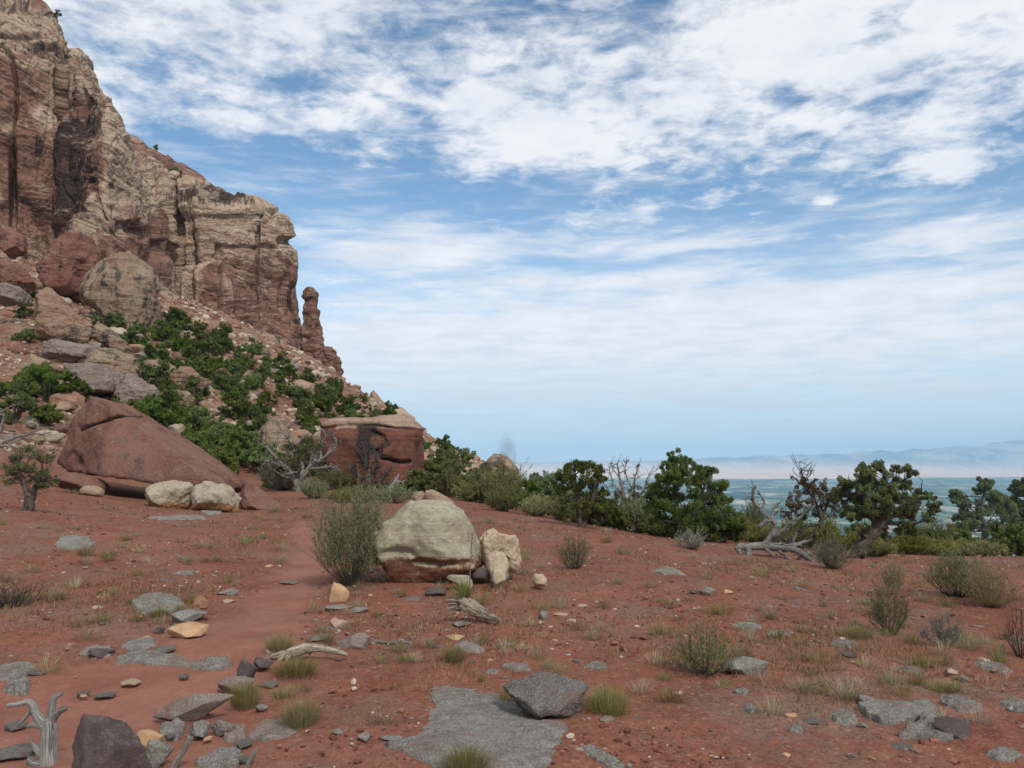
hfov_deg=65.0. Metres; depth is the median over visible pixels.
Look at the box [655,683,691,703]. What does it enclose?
grass tuft
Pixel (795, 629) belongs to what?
grass tuft
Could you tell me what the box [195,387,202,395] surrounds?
slope shrub
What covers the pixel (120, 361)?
slope boulder
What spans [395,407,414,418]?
rubble block
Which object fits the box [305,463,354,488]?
brush
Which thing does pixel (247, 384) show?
slope shrub
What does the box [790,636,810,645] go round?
grass tuft
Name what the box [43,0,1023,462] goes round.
sky
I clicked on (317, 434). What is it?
rubble block
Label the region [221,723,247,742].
flat stone
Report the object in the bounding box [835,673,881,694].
grass tuft
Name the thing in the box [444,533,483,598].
yucca
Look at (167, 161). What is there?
mesa top
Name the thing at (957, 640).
grass tuft
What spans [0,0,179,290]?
cliff buttress
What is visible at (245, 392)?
slope shrub
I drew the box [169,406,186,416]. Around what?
slope shrub
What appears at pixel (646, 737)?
stone chip
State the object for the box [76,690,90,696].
flat stone
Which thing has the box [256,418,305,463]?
tan boulder
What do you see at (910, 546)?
brush
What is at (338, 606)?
grey stone
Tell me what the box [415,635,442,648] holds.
grass tuft
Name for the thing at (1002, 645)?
grass tuft
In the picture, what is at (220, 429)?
slope shrub
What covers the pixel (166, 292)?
slope boulder
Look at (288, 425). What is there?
rubble block
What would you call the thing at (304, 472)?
gnarled tree
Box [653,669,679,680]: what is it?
grass tuft
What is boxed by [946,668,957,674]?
pink stone
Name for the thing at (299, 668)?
grass tuft
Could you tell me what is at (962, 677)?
grey stone
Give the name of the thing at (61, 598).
grass tuft
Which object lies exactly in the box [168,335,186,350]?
slope shrub
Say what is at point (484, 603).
grass tuft
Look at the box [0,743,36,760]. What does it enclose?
flat stone
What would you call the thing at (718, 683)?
grass tuft
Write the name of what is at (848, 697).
grass tuft
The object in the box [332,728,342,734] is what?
grey stone
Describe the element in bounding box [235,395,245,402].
slope shrub
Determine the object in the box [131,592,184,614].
flat stone
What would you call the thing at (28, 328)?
rubble block
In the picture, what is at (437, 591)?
grey stone
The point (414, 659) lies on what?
grass tuft
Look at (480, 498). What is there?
rim bush
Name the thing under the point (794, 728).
flat stone
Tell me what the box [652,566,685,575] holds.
flat stone
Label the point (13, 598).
dead bush
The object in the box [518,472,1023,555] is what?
valley floor
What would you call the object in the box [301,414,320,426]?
slope shrub
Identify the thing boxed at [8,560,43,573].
grass tuft
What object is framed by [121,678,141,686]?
stone chip
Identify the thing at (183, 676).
flat stone
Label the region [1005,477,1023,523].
juniper tree
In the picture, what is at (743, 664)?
grey stone
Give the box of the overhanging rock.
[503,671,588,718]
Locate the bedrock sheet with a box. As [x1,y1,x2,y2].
[383,686,567,767]
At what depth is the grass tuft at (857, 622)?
8.59 m
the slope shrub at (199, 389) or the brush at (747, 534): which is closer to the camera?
the brush at (747, 534)
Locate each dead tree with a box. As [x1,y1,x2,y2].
[343,427,396,488]
[734,481,818,561]
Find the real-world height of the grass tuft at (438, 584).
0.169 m
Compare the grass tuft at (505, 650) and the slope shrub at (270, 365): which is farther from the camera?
the slope shrub at (270, 365)
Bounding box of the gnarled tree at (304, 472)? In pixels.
[252,422,341,491]
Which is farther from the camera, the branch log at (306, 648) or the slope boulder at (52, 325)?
the slope boulder at (52, 325)
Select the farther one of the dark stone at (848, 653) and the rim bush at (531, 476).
the rim bush at (531, 476)
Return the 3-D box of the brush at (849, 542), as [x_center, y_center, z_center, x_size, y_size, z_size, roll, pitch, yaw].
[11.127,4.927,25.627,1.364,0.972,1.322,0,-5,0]
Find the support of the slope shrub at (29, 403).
on the hillside
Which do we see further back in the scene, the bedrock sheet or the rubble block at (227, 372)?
the rubble block at (227, 372)
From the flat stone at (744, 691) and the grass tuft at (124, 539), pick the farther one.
the grass tuft at (124, 539)
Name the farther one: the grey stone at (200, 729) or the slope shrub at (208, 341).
the slope shrub at (208, 341)
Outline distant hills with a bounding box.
[514,440,1023,472]
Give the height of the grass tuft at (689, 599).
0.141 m
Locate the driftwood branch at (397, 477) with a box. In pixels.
[374,474,404,493]
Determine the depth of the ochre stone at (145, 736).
4.53 m
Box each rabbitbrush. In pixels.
[314,480,402,502]
[361,477,417,502]
[877,553,909,587]
[949,555,1023,607]
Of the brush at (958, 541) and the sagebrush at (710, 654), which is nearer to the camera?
the sagebrush at (710, 654)
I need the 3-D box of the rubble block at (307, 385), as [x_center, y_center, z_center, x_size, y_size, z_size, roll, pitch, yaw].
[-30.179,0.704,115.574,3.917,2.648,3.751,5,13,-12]
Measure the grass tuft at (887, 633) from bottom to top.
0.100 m
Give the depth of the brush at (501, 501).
32.40 m
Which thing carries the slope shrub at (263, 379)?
on the hillside
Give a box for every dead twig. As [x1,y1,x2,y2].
[171,734,193,767]
[245,748,257,767]
[371,639,412,644]
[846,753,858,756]
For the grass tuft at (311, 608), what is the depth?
8.61 m
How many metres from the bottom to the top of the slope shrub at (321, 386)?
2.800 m
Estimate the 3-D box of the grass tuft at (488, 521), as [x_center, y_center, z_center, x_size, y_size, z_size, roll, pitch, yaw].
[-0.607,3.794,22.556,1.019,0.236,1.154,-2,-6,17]
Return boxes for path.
[0,521,348,767]
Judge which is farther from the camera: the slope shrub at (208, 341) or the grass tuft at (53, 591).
the slope shrub at (208, 341)
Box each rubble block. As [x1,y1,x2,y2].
[0,433,17,444]
[7,342,23,353]
[21,415,39,425]
[22,326,33,330]
[23,353,50,364]
[25,422,36,428]
[30,436,45,443]
[33,430,63,442]
[36,335,46,339]
[48,391,84,406]
[51,424,69,433]
[55,402,75,411]
[64,298,71,305]
[71,293,88,305]
[91,342,101,346]
[110,327,126,334]
[129,344,146,353]
[131,352,151,360]
[168,423,185,432]
[171,352,182,357]
[179,331,196,340]
[187,319,215,332]
[208,409,220,415]
[214,368,229,375]
[250,393,257,400]
[253,355,263,360]
[261,344,272,356]
[278,409,288,414]
[285,423,292,428]
[290,380,314,393]
[290,429,315,440]
[295,363,303,372]
[313,425,320,439]
[342,391,350,398]
[369,401,377,406]
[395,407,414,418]
[464,463,478,470]
[468,452,479,461]
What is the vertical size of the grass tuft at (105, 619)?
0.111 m
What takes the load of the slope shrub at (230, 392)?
on the hillside
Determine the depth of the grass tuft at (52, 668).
6.23 m
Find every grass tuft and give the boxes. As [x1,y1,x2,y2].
[0,518,9,524]
[0,569,27,579]
[1,588,38,602]
[2,571,27,582]
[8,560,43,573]
[23,645,66,674]
[35,582,74,597]
[39,590,67,600]
[53,591,68,599]
[58,574,88,587]
[61,615,86,628]
[63,488,77,492]
[66,626,116,640]
[71,543,94,555]
[75,611,102,623]
[76,542,99,555]
[80,552,94,563]
[93,614,118,621]
[99,552,118,561]
[102,545,128,555]
[103,587,117,594]
[119,531,129,540]
[128,567,144,575]
[129,611,145,621]
[131,544,151,552]
[140,557,153,562]
[144,606,174,617]
[149,612,172,623]
[169,600,189,610]
[173,593,195,604]
[178,555,195,562]
[183,538,223,548]
[194,554,226,561]
[214,574,233,584]
[215,676,271,709]
[220,571,236,579]
[233,535,253,544]
[248,523,260,529]
[249,512,259,518]
[253,632,300,650]
[258,532,269,538]
[262,651,335,679]
[265,681,302,699]
[265,692,330,729]
[266,503,282,511]
[274,541,291,550]
[274,556,288,562]
[290,674,323,691]
[299,597,324,612]
[311,619,331,632]
[311,631,340,642]
[337,606,354,615]
[340,616,366,626]
[347,597,369,605]
[348,576,367,590]
[360,706,407,725]
[371,609,383,616]
[374,652,388,663]
[389,639,409,651]
[390,585,410,596]
[391,649,416,663]
[407,650,425,662]
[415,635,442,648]
[426,578,445,588]
[428,738,503,767]
[434,643,469,662]
[444,588,470,602]
[465,588,492,605]
[467,633,482,643]
[475,630,491,643]
[478,518,497,523]
[485,637,515,648]
[492,688,512,701]
[496,645,511,653]
[511,641,536,650]
[514,579,527,591]
[519,567,528,574]
[520,616,540,626]
[522,552,531,559]
[522,642,549,658]
[532,560,545,567]
[534,601,553,610]
[536,655,557,669]
[547,592,569,608]
[550,659,572,673]
[563,615,594,630]
[578,623,607,640]
[583,680,647,716]
[583,691,612,703]
[589,600,612,609]
[594,619,613,630]
[598,534,616,542]
[610,577,627,584]
[615,547,635,554]
[620,674,662,693]
[637,574,662,588]
[638,648,673,665]
[645,620,675,635]
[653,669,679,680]
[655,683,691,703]
[661,597,675,604]
[661,598,679,607]
[684,593,696,601]
[694,569,715,579]
[699,599,741,615]
[707,561,723,568]
[709,677,733,688]
[717,677,731,684]
[726,558,742,565]
[727,636,757,656]
[727,646,758,657]
[733,619,754,631]
[737,629,758,640]
[738,574,751,579]
[741,613,760,622]
[743,668,774,680]
[745,563,766,574]
[746,692,794,714]
[750,567,771,576]
[753,604,772,612]
[755,606,777,617]
[762,608,776,619]
[766,627,798,639]
[769,652,782,661]
[773,593,786,599]
[783,675,821,694]
[784,564,803,572]
[787,678,825,694]
[790,622,812,632]
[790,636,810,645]
[791,576,810,588]
[793,624,823,633]
[799,653,826,661]
[802,645,825,657]
[803,666,819,675]
[804,652,833,664]
[810,673,838,688]
[813,669,874,699]
[815,600,828,606]
[823,608,844,618]
[828,647,844,659]
[831,686,862,701]
[834,623,880,638]
[834,687,855,700]
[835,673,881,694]
[843,617,864,624]
[848,604,858,611]
[852,652,883,668]
[856,594,873,604]
[860,586,886,594]
[866,560,877,567]
[873,667,907,685]
[877,627,894,636]
[884,683,915,698]
[886,661,900,671]
[889,623,908,634]
[895,622,910,627]
[895,649,939,668]
[896,628,921,645]
[900,684,915,691]
[905,663,938,684]
[907,575,919,583]
[910,591,940,602]
[919,676,953,692]
[921,707,968,719]
[927,637,967,655]
[928,594,968,607]
[934,654,961,665]
[937,678,963,692]
[938,633,976,646]
[939,678,966,691]
[946,628,990,650]
[956,702,1005,726]
[976,634,996,643]
[983,623,1020,640]
[984,642,1011,657]
[984,642,1011,663]
[991,640,1010,647]
[1000,634,1023,647]
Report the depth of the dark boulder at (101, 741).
4.14 m
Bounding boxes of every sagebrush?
[292,459,401,585]
[294,471,331,498]
[551,531,597,568]
[663,611,749,676]
[674,526,710,549]
[807,525,860,569]
[854,568,923,633]
[902,543,1012,597]
[911,601,969,645]
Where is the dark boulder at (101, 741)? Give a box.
[72,714,151,767]
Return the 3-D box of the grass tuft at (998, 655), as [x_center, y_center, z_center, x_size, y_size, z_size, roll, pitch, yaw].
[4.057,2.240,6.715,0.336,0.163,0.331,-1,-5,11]
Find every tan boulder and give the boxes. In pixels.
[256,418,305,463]
[486,453,519,474]
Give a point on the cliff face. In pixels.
(236, 254)
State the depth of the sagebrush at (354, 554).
10.44 m
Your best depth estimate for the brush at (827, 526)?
24.60 m
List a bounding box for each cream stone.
[329,582,349,601]
[491,565,505,586]
[532,574,546,586]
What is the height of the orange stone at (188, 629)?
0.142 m
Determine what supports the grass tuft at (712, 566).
on the ground at (704, 708)
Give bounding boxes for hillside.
[0,265,523,492]
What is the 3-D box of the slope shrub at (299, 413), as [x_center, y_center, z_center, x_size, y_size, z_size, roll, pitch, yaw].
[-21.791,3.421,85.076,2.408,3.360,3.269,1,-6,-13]
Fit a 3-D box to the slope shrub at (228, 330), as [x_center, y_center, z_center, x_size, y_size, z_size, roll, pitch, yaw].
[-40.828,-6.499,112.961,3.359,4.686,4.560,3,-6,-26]
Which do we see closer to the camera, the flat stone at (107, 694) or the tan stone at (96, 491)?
the flat stone at (107, 694)
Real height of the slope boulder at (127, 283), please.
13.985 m
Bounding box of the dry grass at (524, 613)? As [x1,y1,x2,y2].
[0,451,1023,723]
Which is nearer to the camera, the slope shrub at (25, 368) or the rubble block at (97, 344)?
the slope shrub at (25, 368)
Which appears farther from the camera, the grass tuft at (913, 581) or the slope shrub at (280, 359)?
the slope shrub at (280, 359)
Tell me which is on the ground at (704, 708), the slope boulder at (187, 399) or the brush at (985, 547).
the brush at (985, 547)
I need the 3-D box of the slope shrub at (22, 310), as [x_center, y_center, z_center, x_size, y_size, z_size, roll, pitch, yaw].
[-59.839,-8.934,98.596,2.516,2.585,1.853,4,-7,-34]
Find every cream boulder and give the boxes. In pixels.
[479,528,521,579]
[485,551,508,580]
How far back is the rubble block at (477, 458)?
157.40 m
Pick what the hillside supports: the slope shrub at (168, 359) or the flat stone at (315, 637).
the slope shrub at (168, 359)
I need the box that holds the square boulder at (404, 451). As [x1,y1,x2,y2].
[320,414,424,488]
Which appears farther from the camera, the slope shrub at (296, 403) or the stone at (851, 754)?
the slope shrub at (296, 403)
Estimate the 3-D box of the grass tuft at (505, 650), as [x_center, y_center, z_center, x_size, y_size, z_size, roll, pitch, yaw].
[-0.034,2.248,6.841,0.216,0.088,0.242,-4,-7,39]
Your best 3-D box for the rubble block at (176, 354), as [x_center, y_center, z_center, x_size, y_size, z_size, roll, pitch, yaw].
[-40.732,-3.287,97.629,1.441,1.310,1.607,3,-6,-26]
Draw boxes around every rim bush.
[467,474,491,502]
[526,472,547,494]
[566,490,588,522]
[582,484,614,526]
[611,505,637,530]
[780,520,812,547]
[809,526,818,548]
[841,525,854,541]
[879,531,893,542]
[926,528,949,541]
[949,527,979,544]
[986,521,1016,555]
[995,521,1023,555]
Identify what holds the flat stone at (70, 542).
on the ground at (704, 708)
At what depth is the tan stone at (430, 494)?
17.71 m
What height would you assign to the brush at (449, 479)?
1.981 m
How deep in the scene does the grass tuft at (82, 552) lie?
12.55 m
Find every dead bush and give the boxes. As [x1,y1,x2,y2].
[0,574,59,607]
[997,598,1023,657]
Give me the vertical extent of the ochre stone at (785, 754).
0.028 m
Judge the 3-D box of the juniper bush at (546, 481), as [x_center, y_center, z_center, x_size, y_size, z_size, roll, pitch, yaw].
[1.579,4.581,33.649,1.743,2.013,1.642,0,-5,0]
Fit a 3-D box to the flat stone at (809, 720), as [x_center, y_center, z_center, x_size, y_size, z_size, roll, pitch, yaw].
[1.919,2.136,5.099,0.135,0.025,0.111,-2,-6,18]
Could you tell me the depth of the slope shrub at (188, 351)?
99.61 m
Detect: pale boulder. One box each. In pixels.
[144,480,193,508]
[190,481,241,512]
[369,500,482,582]
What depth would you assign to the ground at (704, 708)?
7.93 m
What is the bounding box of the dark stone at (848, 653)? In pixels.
[837,650,856,657]
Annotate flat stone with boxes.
[0,661,36,680]
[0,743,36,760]
[2,673,30,696]
[4,721,28,731]
[27,670,45,675]
[53,535,95,549]
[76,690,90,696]
[79,644,112,658]
[94,691,115,697]
[116,650,197,667]
[121,637,156,650]
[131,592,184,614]
[148,515,205,519]
[153,645,176,652]
[153,693,232,721]
[159,717,185,741]
[164,733,175,739]
[173,570,194,574]
[179,673,189,678]
[189,655,232,670]
[195,746,244,767]
[201,510,221,514]
[219,755,238,767]
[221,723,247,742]
[234,738,252,748]
[237,756,252,763]
[248,717,296,741]
[257,680,278,687]
[279,580,298,583]
[308,634,329,641]
[325,626,348,629]
[381,735,402,739]
[405,595,422,600]
[446,575,472,588]
[454,640,484,652]
[484,668,499,673]
[498,642,514,646]
[502,662,530,671]
[580,744,624,767]
[582,661,607,670]
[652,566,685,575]
[732,622,761,631]
[732,687,748,695]
[744,702,754,714]
[767,629,793,635]
[789,724,803,733]
[803,717,821,723]
[827,709,857,725]
[830,639,858,646]
[857,694,936,725]
[891,743,912,748]
[896,665,923,675]
[897,711,953,741]
[940,694,982,712]
[972,660,1012,673]
[985,746,1023,761]
[998,697,1023,712]
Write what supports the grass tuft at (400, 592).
on the ground at (704, 708)
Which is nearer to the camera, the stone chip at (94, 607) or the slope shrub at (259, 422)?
the stone chip at (94, 607)
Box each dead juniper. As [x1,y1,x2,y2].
[607,455,659,529]
[779,454,841,548]
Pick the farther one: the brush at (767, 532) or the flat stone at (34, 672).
the brush at (767, 532)
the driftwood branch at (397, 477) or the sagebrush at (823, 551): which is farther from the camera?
the driftwood branch at (397, 477)
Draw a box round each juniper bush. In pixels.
[398,469,425,491]
[414,458,450,493]
[450,472,472,496]
[514,478,541,506]
[530,470,568,515]
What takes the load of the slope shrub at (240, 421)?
on the hillside
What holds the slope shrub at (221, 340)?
on the hillside
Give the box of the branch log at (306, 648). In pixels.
[265,643,348,661]
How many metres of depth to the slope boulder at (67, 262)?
112.03 m
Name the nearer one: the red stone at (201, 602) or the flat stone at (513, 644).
the flat stone at (513, 644)
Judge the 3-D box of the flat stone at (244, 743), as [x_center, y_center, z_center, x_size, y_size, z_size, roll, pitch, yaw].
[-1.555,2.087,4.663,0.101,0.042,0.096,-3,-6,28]
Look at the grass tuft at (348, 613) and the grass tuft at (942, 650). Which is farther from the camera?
the grass tuft at (348, 613)
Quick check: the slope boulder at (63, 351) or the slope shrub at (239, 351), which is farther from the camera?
the slope shrub at (239, 351)
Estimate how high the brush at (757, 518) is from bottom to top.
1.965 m
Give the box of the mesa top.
[129,135,206,180]
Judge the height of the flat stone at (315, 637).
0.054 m
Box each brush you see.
[251,447,312,490]
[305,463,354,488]
[426,463,462,495]
[446,479,488,500]
[461,460,504,502]
[481,453,531,506]
[481,479,525,510]
[517,489,550,516]
[543,491,580,519]
[565,496,608,522]
[603,493,633,528]
[613,491,657,532]
[638,515,659,534]
[646,524,674,535]
[693,507,721,538]
[725,526,753,540]
[741,492,766,527]
[744,517,765,541]
[756,522,788,541]
[777,524,818,547]
[781,509,810,524]
[815,512,844,551]
[842,523,880,550]
[859,537,898,556]
[884,531,945,554]
[915,519,934,535]
[920,515,957,537]
[923,534,965,555]
[943,535,977,555]
[959,539,1010,556]
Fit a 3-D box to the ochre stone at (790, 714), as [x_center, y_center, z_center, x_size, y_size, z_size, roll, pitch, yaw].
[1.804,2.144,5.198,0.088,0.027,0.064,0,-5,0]
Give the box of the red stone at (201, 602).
[193,595,208,608]
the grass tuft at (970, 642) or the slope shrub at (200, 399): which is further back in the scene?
the slope shrub at (200, 399)
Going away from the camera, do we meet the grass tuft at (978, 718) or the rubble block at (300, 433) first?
the grass tuft at (978, 718)
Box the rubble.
[0,259,525,490]
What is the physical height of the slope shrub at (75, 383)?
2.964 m
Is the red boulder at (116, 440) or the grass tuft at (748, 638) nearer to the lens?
the grass tuft at (748, 638)
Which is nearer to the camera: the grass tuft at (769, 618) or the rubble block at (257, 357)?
the grass tuft at (769, 618)
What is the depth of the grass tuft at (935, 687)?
5.89 m
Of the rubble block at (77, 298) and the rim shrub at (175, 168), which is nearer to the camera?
the rubble block at (77, 298)
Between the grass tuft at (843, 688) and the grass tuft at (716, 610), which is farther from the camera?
the grass tuft at (716, 610)
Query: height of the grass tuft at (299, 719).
0.219 m
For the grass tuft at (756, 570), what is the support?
on the ground at (704, 708)
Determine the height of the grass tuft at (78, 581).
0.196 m
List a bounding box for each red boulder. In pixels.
[52,472,109,491]
[57,397,246,492]
[240,482,282,509]
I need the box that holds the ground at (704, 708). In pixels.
[0,452,1023,767]
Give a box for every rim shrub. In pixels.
[52,9,61,18]
[168,166,177,170]
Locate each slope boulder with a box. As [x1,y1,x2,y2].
[0,227,27,259]
[0,259,36,292]
[0,282,31,306]
[33,287,90,330]
[35,311,92,343]
[36,231,98,296]
[41,339,98,363]
[62,362,123,395]
[78,343,141,376]
[79,251,163,333]
[91,323,131,353]
[113,374,160,402]
[142,359,175,378]
[159,288,179,299]
[168,366,208,393]
[177,390,194,406]
[256,331,288,348]
[339,386,351,393]
[370,390,386,407]
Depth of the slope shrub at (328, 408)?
110.59 m
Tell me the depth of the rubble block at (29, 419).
53.72 m
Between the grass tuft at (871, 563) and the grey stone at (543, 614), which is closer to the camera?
the grey stone at (543, 614)
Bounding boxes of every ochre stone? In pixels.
[136,729,162,750]
[446,634,464,640]
[723,589,732,593]
[781,752,790,756]
[784,713,796,716]
[860,755,875,759]
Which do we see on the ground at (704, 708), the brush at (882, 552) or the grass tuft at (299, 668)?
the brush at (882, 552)
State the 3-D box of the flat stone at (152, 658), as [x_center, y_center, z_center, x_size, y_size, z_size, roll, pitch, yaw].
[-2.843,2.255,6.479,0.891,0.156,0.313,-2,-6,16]
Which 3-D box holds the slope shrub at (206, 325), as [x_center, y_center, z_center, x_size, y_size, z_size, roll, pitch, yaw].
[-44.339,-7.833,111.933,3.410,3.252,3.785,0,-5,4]
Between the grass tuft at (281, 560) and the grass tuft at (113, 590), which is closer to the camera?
the grass tuft at (113, 590)
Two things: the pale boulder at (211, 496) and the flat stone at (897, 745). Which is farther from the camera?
the pale boulder at (211, 496)
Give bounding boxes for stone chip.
[91,605,102,608]
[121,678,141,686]
[203,736,212,741]
[641,735,649,739]
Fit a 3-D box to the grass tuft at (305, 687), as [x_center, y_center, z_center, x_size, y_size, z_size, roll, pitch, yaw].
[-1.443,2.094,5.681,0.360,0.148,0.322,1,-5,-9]
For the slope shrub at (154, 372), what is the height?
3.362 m
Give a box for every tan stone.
[79,485,104,496]
[412,491,424,500]
[424,489,454,504]
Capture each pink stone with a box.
[87,648,114,657]
[222,599,234,602]
[330,617,347,628]
[553,612,567,615]
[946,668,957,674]
[978,657,989,661]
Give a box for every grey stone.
[145,740,173,767]
[153,626,165,633]
[172,609,206,622]
[189,720,210,738]
[211,720,235,736]
[217,588,238,594]
[218,676,255,692]
[237,660,255,677]
[253,657,273,669]
[255,704,267,710]
[325,604,354,610]
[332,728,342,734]
[337,632,370,648]
[351,607,367,613]
[357,731,369,741]
[425,587,445,595]
[452,621,470,625]
[470,567,488,582]
[539,610,549,619]
[598,715,615,721]
[689,589,700,593]
[701,586,715,594]
[721,656,769,674]
[843,644,851,649]
[856,722,867,727]
[934,716,970,738]
[954,675,969,681]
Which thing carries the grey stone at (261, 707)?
on the ground at (704, 708)
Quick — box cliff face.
[133,149,302,350]
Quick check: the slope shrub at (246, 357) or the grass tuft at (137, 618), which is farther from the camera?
the slope shrub at (246, 357)
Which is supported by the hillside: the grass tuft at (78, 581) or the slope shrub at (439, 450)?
the slope shrub at (439, 450)
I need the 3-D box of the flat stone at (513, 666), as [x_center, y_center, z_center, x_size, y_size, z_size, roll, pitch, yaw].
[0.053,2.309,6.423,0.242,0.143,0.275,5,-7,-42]
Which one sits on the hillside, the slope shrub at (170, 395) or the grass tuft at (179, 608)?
the slope shrub at (170, 395)
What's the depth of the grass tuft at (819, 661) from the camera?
6.59 m
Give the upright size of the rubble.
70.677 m
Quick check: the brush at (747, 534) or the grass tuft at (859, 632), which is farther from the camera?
the brush at (747, 534)
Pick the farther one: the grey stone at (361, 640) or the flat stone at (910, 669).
the grey stone at (361, 640)
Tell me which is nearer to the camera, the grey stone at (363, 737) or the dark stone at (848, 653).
the grey stone at (363, 737)
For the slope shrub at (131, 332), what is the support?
on the hillside
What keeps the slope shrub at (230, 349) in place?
on the hillside
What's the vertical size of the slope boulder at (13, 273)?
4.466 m
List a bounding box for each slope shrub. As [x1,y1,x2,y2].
[0,370,43,395]
[0,380,37,423]
[9,328,37,340]
[12,303,33,318]
[21,363,49,379]
[27,362,80,401]
[28,288,37,296]
[28,403,69,425]
[56,371,94,401]
[90,310,126,328]
[111,397,139,411]
[117,332,129,353]
[121,323,150,344]
[128,320,149,337]
[133,403,156,421]
[134,355,146,365]
[136,395,176,424]
[139,361,150,379]
[143,339,172,359]
[146,359,169,386]
[148,383,180,427]
[149,319,177,341]
[151,319,174,328]
[161,306,191,329]
[161,377,172,389]
[161,393,184,404]
[162,357,173,363]
[164,328,182,339]
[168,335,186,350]
[169,317,189,330]
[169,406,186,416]
[170,374,200,400]
[171,358,193,367]
[175,405,210,430]
[178,344,202,359]
[180,427,198,437]
[181,331,204,354]
[182,402,200,410]
[184,318,208,331]
[184,428,216,449]
[191,322,209,340]
[191,352,216,371]
[193,365,204,377]
[193,391,203,405]
[194,332,221,356]
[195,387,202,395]
[198,356,226,371]
[201,422,216,443]
[202,443,240,473]
[203,361,242,390]
[203,388,210,395]
[206,414,225,425]
[209,419,226,426]
[209,422,233,446]
[210,321,233,350]
[210,344,224,355]
[212,329,233,352]
[217,395,251,419]
[218,426,259,466]
[220,384,240,399]
[224,359,230,372]
[226,346,235,351]
[227,377,243,398]
[227,422,243,432]
[229,357,249,371]
[229,361,243,374]
[233,345,246,356]
[234,353,252,361]
[234,388,249,398]
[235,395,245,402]
[236,369,244,378]
[237,397,250,415]
[237,417,245,423]
[240,440,288,471]
[241,337,265,354]
[242,358,257,367]
[242,372,261,388]
[242,403,275,431]
[244,378,255,388]
[246,396,268,416]
[247,346,261,354]
[250,362,272,378]
[259,372,266,387]
[260,361,271,370]
[260,389,279,404]
[261,470,283,487]
[262,355,278,367]
[270,375,280,382]
[272,351,291,365]
[273,361,282,368]
[274,370,282,374]
[274,383,289,396]
[277,371,286,383]
[278,364,296,376]
[285,387,297,398]
[292,399,302,408]
[292,446,312,461]
[293,387,314,406]
[294,401,315,424]
[295,367,316,382]
[300,412,323,424]
[300,423,315,433]
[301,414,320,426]
[303,444,327,471]
[303,456,325,476]
[312,394,331,409]
[313,392,335,411]
[314,382,328,393]
[319,385,338,395]
[322,387,338,408]
[323,412,336,418]
[325,377,338,383]
[330,382,343,395]
[334,379,343,390]
[334,396,356,414]
[341,394,361,409]
[343,408,364,417]
[359,392,367,401]
[362,404,371,412]
[368,413,377,416]
[373,408,382,414]
[382,400,398,414]
[424,440,432,449]
[425,454,436,462]
[433,454,443,470]
[434,434,454,454]
[434,442,449,455]
[439,447,476,476]
[475,461,492,474]
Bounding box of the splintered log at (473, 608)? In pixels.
[446,597,501,622]
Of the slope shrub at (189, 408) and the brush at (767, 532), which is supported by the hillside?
the slope shrub at (189, 408)
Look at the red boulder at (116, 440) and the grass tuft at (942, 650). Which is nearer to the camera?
the grass tuft at (942, 650)
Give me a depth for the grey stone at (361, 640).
6.93 m
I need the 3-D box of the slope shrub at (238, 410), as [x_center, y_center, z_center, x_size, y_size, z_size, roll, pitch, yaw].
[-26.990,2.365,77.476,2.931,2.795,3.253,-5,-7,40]
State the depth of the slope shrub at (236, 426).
65.18 m
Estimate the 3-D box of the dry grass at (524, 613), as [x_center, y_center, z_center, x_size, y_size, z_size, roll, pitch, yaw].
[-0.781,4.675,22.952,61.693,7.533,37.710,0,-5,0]
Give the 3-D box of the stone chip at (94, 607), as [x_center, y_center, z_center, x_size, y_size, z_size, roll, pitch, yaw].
[-4.335,2.338,8.374,0.129,0.056,0.119,-4,-1,-5]
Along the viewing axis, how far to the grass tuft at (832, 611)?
9.06 m
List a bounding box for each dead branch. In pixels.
[0,398,61,478]
[6,692,67,766]
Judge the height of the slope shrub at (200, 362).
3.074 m
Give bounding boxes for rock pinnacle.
[301,287,324,359]
[317,346,343,376]
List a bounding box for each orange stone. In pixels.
[64,642,75,649]
[167,621,208,637]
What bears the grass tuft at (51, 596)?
on the ground at (704, 708)
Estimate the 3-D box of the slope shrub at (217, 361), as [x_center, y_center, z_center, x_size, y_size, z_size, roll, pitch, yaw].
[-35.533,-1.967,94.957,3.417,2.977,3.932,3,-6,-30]
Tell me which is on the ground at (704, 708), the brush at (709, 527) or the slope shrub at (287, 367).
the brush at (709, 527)
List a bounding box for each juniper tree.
[0,443,60,511]
[551,458,617,527]
[642,447,751,542]
[830,459,942,558]
[947,475,1019,539]
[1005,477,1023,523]
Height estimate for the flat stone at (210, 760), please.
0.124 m
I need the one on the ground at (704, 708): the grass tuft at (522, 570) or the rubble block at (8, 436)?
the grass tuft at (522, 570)
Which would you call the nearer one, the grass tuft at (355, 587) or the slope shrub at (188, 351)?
the grass tuft at (355, 587)
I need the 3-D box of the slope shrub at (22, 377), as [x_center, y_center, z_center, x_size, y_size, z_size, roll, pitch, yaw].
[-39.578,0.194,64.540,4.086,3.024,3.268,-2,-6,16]
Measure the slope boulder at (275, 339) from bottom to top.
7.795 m
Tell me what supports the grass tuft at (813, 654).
on the ground at (704, 708)
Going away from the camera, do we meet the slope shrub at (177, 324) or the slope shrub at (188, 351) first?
the slope shrub at (188, 351)
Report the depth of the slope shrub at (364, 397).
168.73 m
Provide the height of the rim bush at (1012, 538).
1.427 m
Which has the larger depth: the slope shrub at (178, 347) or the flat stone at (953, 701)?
the slope shrub at (178, 347)
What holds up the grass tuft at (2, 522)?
on the ground at (704, 708)
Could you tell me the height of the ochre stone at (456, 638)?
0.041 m
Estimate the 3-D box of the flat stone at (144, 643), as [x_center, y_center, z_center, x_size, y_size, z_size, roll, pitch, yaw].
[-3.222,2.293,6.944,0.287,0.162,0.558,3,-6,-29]
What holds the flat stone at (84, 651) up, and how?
on the ground at (704, 708)
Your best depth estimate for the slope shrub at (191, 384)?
78.25 m

